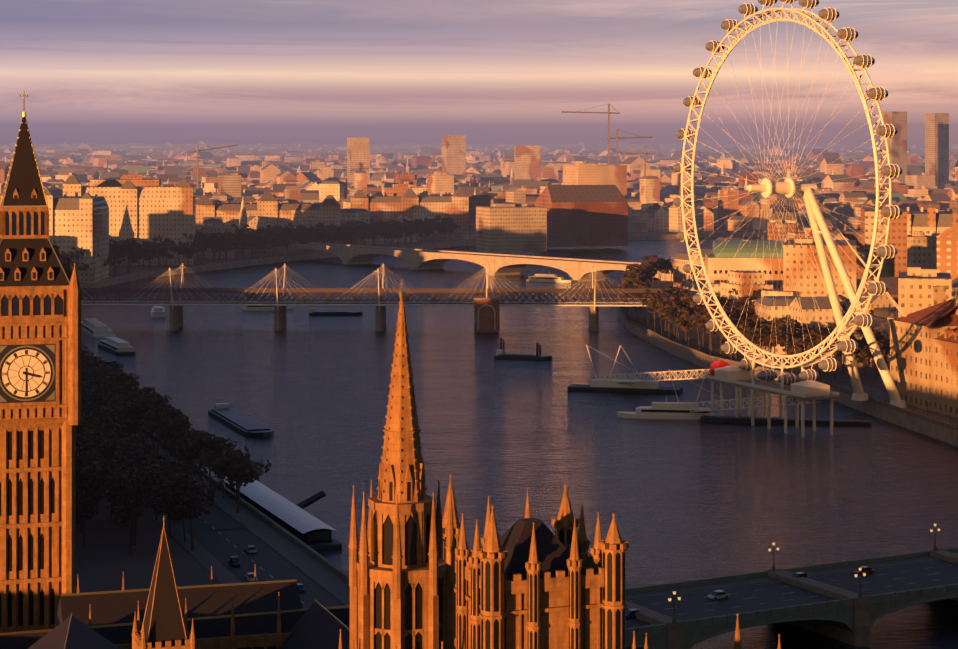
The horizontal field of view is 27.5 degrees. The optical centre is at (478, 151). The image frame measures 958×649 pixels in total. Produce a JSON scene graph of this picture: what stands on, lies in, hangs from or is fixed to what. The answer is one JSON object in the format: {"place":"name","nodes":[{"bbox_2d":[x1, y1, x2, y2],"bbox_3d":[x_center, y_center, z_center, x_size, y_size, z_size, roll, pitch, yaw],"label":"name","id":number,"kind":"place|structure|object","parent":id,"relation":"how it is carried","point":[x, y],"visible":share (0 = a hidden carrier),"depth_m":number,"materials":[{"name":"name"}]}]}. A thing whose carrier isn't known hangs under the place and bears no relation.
{"place":"outdoors","nodes":[
{"label":"outdoors","id":0,"kind":"place"},
{"bbox_2d":[0,93,80,632],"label":"clock tower","id":1,"kind":"structure","parent":0,"point":[40,352],"depth_m":282.26,"materials":[{"name":"stone"}]},
{"bbox_2d":[131,518,196,648],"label":"spire","id":2,"kind":"structure","parent":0,"point":[164,624],"depth_m":180.07,"materials":[{"name":"beige stone"}]},
{"bbox_2d":[75,423,349,608],"bbox_3d":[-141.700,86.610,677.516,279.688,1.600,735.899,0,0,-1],"label":"embankment road","id":3,"kind":"structure","parent":0,"point":[223,531],"depth_m":426.80,"materials":[{"name":"grey asphalt"}]},
{"bbox_2d":[228,556,239,566],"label":"car","id":4,"kind":"object","parent":3,"relation":"on","point":[233,561],"visible":1,"depth_m":409.29,"materials":[{"name":"black paint"}]},
{"bbox_2d":[245,545,256,553],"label":"car","id":5,"kind":"object","parent":3,"relation":"on","point":[250,549],"visible":1,"depth_m":422.52,"materials":[{"name":"grey paint"}]},
{"bbox_2d":[245,572,257,581],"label":"car","id":6,"kind":"object","parent":3,"relation":"on","point":[249,577],"visible":0.77,"depth_m":395.16,"materials":[{"name":"silver paint"}]},
{"bbox_2d":[297,583,304,591],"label":"car","id":7,"kind":"object","parent":3,"relation":"on","point":[300,587],"visible":0.5,"depth_m":385.10,"materials":[{"name":"blue paint"}]},
{"bbox_2d":[338,279,465,648],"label":"church spire","id":8,"kind":"structure","parent":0,"point":[401,575],"depth_m":115.09,"materials":[{"name":"stone"}]},
{"bbox_2d":[45,144,819,147],"bbox_3d":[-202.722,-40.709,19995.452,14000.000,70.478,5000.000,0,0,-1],"label":"hills","id":9,"kind":"structure","parent":0,"point":[392,146],"depth_m":21492.30,"materials":[{"name":"grey"}]},
{"bbox_2d":[59,188,889,554],"bbox_3d":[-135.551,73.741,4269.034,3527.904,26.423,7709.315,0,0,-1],"label":"tree","id":10,"kind":"object","parent":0,"point":[107,450],"depth_m":581.95,"materials":[{"name":"green plant"}]},
{"bbox_2d":[0,144,957,592],"bbox_3d":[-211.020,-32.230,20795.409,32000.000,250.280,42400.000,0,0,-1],"label":"ground","id":11,"kind":"structure","parent":0,"point":[106,560],"depth_m":662.03,"materials":[{"name":"stone"}]},
{"bbox_2d":[0,600,631,648],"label":"palace ranges","id":12,"kind":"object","parent":11,"relation":"on","point":[316,625],"visible":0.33,"depth_m":225.68,"materials":[{"name":"stone"}]},
{"bbox_2d":[28,564,780,648],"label":"palace ranges","id":13,"kind":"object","parent":11,"relation":"on","point":[77,615],"visible":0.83,"depth_m":228.30,"materials":[{"name":"beige stone"}]},
{"bbox_2d":[187,104,654,191],"bbox_3d":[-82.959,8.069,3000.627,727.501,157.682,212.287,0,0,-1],"label":"construction cranes","id":14,"kind":"object","parent":11,"relation":"on","point":[608,138],"visible":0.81,"depth_m":2992.41,"materials":[{"name":"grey metal"}]},
{"bbox_2d":[32,143,896,319],"bbox_3d":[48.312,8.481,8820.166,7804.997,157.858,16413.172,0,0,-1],"label":"city block","id":15,"kind":"structure","parent":11,"relation":"on","point":[884,313],"depth_m":3700.67,"materials":[{"name":"stone"},{"name":"brick"},{"name":"glass"}]},
{"bbox_2d":[0,142,954,319],"bbox_3d":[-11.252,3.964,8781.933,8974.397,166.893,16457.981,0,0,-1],"label":"city block","id":16,"kind":"structure","parent":11,"relation":"on","point":[921,249],"depth_m":3535.02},
{"bbox_2d":[0,141,957,356],"bbox_3d":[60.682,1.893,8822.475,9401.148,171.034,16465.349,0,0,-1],"label":"city block","id":17,"kind":"structure","parent":11,"relation":"on","point":[667,219],"depth_m":2443.51,"materials":[{"name":"beige stone"}]},
{"bbox_2d":[0,175,957,297],"bbox_3d":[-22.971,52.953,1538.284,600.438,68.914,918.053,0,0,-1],"label":"buildings","id":18,"kind":"structure","parent":11,"relation":"on","point":[94,217],"depth_m":1494.88,"materials":[{"name":"beige stone"}]},
{"bbox_2d":[0,143,957,312],"bbox_3d":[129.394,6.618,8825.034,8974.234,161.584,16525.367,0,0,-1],"label":"city block","id":19,"kind":"structure","parent":11,"relation":"on","point":[425,162],"depth_m":3829.13,"materials":[{"name":"brick"}]},
{"bbox_2d":[1,142,957,367],"bbox_3d":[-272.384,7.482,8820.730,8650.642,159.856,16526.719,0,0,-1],"label":"city block","id":20,"kind":"structure","parent":11,"relation":"on","point":[636,224],"depth_m":3606.72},
{"bbox_2d":[3,144,957,207],"bbox_3d":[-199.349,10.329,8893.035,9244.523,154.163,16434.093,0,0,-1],"label":"city block","id":21,"kind":"structure","parent":11,"relation":"on","point":[439,182],"depth_m":3755.96,"materials":[{"name":"stone"},{"name":"brick"},{"name":"roof tile"}]},
{"bbox_2d":[5,147,957,233],"bbox_3d":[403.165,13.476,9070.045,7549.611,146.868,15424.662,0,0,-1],"label":"buildings","id":22,"kind":"structure","parent":11,"relation":"on","point":[242,218],"depth_m":3254.36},
{"bbox_2d":[8,141,957,268],"bbox_3d":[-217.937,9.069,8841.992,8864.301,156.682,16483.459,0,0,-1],"label":"city block","id":23,"kind":"structure","parent":11,"relation":"on","point":[229,185],"depth_m":3115.48,"materials":[{"name":"concrete"}]},
{"bbox_2d":[442,474,628,648],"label":"gothic tower","id":24,"kind":"structure","parent":11,"relation":"on","point":[527,582],"depth_m":155.64,"materials":[{"name":"stone"}]},
{"bbox_2d":[196,163,951,317],"bbox_3d":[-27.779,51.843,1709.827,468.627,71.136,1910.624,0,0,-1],"label":"buildings","id":25,"kind":"structure","parent":11,"relation":"on","point":[915,288],"depth_m":949.62,"materials":[{"name":"beige stone"}]},
{"bbox_2d":[347,135,906,277],"bbox_3d":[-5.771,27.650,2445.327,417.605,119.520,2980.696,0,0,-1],"label":"buildings","id":26,"kind":"structure","parent":11,"relation":"on","point":[507,227],"depth_m":1701.76,"materials":[{"name":"concrete"}]},
{"bbox_2d":[535,185,863,250],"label":"named blocks","id":27,"kind":"structure","parent":11,"relation":"on","point":[586,215],"depth_m":1799.97,"materials":[{"name":"brick"}]},
{"bbox_2d":[706,240,784,293],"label":"building","id":28,"kind":"structure","parent":11,"relation":"on","point":[726,255],"depth_m":1100.35,"materials":[{"name":"stone"}]},
{"bbox_2d":[616,277,957,429],"bbox_3d":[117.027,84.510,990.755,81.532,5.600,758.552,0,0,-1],"label":"queens walk","id":29,"kind":"structure","parent":11,"relation":"on","point":[644,320],"depth_m":802.50,"materials":[{"name":"stone"}]},
{"bbox_2d":[673,0,906,437],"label":"ferris wheel","id":30,"kind":"object","parent":11,"relation":"on","point":[739,376],"visible":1,"depth_m":660.51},
{"bbox_2d":[882,111,948,185],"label":"tower blocks","id":31,"kind":"structure","parent":11,"relation":"on","point":[937,143],"depth_m":3502.71,"materials":[{"name":"beige concrete"}]},
{"bbox_2d":[888,286,957,417],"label":"building","id":32,"kind":"structure","parent":11,"relation":"on","point":[923,357],"depth_m":659.71,"materials":[{"name":"stone"}]},
{"bbox_2d":[0,0,957,143],"label":"sky","id":33,"kind":"structure","parent":0,"point":[89,71],"materials":[{"name":"purple"}]},
{"bbox_2d":[81,237,957,648],"bbox_3d":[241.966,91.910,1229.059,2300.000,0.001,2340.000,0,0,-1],"label":"river water","id":34,"kind":"structure","parent":0,"point":[685,499],"depth_m":634.69,"materials":[{"name":"blue liquid"}]},
{"bbox_2d":[81,318,114,337],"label":"moored ship","id":35,"kind":"object","parent":34,"relation":"on","point":[93,327],"visible":0.79,"depth_m":971.59,"materials":[{"name":"white metal"}]},
{"bbox_2d":[101,359,115,364],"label":"launch","id":36,"kind":"object","parent":34,"relation":"on","point":[112,362],"visible":0.19,"depth_m":839.09,"materials":[{"name":"white"}]},
{"bbox_2d":[98,334,135,355],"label":"moored ship","id":37,"kind":"object","parent":34,"relation":"on","point":[115,345],"visible":0.88,"depth_m":888.24,"materials":[{"name":"white metal"}]},
{"bbox_2d":[151,306,165,317],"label":"boat","id":38,"kind":"object","parent":34,"relation":"on","point":[157,311],"visible":0.83,"depth_m":1080.28,"materials":[{"name":"white metal"}]},
{"bbox_2d":[208,403,273,437],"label":"barge","id":39,"kind":"object","parent":34,"relation":"on","point":[238,421],"visible":0.88,"depth_m":650.75,"materials":[{"name":"white metal"}]},
{"bbox_2d":[242,306,293,310],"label":"tour boat","id":40,"kind":"object","parent":34,"relation":"in","point":[258,308],"visible":0.44,"depth_m":1127.41,"materials":[{"name":"white"}]},
{"bbox_2d":[222,476,341,549],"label":"covered pier","id":41,"kind":"structure","parent":34,"relation":"in","point":[307,528],"depth_m":475.43,"materials":[{"name":"painted metal"},{"name":"steel"}]},
{"bbox_2d":[309,309,361,315],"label":"barge","id":42,"kind":"object","parent":34,"relation":"on","point":[313,312],"visible":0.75,"depth_m":1093.91,"materials":[{"name":"black metal"}]},
{"bbox_2d":[70,263,665,331],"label":"railway bridge","id":43,"kind":"structure","parent":34,"relation":"in","point":[486,302],"depth_m":1004.17,"materials":[{"name":"grey metal"}]},
{"bbox_2d":[277,242,672,281],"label":"arch bridge","id":44,"kind":"structure","parent":34,"relation":"in","point":[422,259],"depth_m":1475.37,"materials":[{"name":"stone"}]},
{"bbox_2d":[500,337,540,356],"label":"mooring dolphins","id":45,"kind":"object","parent":34,"relation":"in","point":[538,349],"visible":0.65,"depth_m":862.27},
{"bbox_2d":[494,350,551,359],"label":"barge","id":46,"kind":"object","parent":34,"relation":"on","point":[501,354],"visible":0.79,"depth_m":863.53,"materials":[{"name":"black metal"}]},
{"bbox_2d":[526,271,570,282],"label":"tour boat","id":47,"kind":"object","parent":34,"relation":"on","point":[549,277],"visible":0.85,"depth_m":1375.73,"materials":[{"name":"white metal"}]},
{"bbox_2d":[617,396,715,419],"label":"tour boat","id":48,"kind":"object","parent":34,"relation":"on","point":[668,410],"visible":0.73,"depth_m":671.89,"materials":[{"name":"white metal"}]},
{"bbox_2d":[567,345,871,426],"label":"pier","id":49,"kind":"structure","parent":34,"relation":"on","point":[625,385],"depth_m":701.00,"materials":[{"name":"white paint"}]},
{"bbox_2d":[625,547,957,648],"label":"bridge","id":50,"kind":"structure","parent":34,"relation":"in","point":[825,600],"depth_m":369.29,"materials":[{"name":"paint"}]},
{"bbox_2d":[625,608,638,618],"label":"blue car","id":51,"kind":"object","parent":50,"relation":"on","point":[630,614],"visible":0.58,"depth_m":352.88,"materials":[{"name":"blue paint"}]},
{"bbox_2d":[707,590,729,599],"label":"silver car","id":52,"kind":"object","parent":50,"relation":"on","point":[716,594],"visible":1,"depth_m":368.12,"materials":[{"name":"grey paint"}]},
{"bbox_2d":[792,572,810,578],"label":"car","id":53,"kind":"object","parent":50,"relation":"on","point":[798,574],"visible":0.4,"depth_m":382.28,"materials":[{"name":"black paint"}]},
{"bbox_2d":[668,522,939,622],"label":"street lamps","id":54,"kind":"object","parent":50,"relation":"on","point":[674,620],"visible":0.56,"depth_m":364.65,"materials":[{"name":"grey metal"}]},
{"bbox_2d":[853,566,874,574],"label":"red car","id":55,"kind":"object","parent":50,"relation":"on","point":[867,569],"visible":0.9,"depth_m":389.59,"materials":[{"name":"red paint"}]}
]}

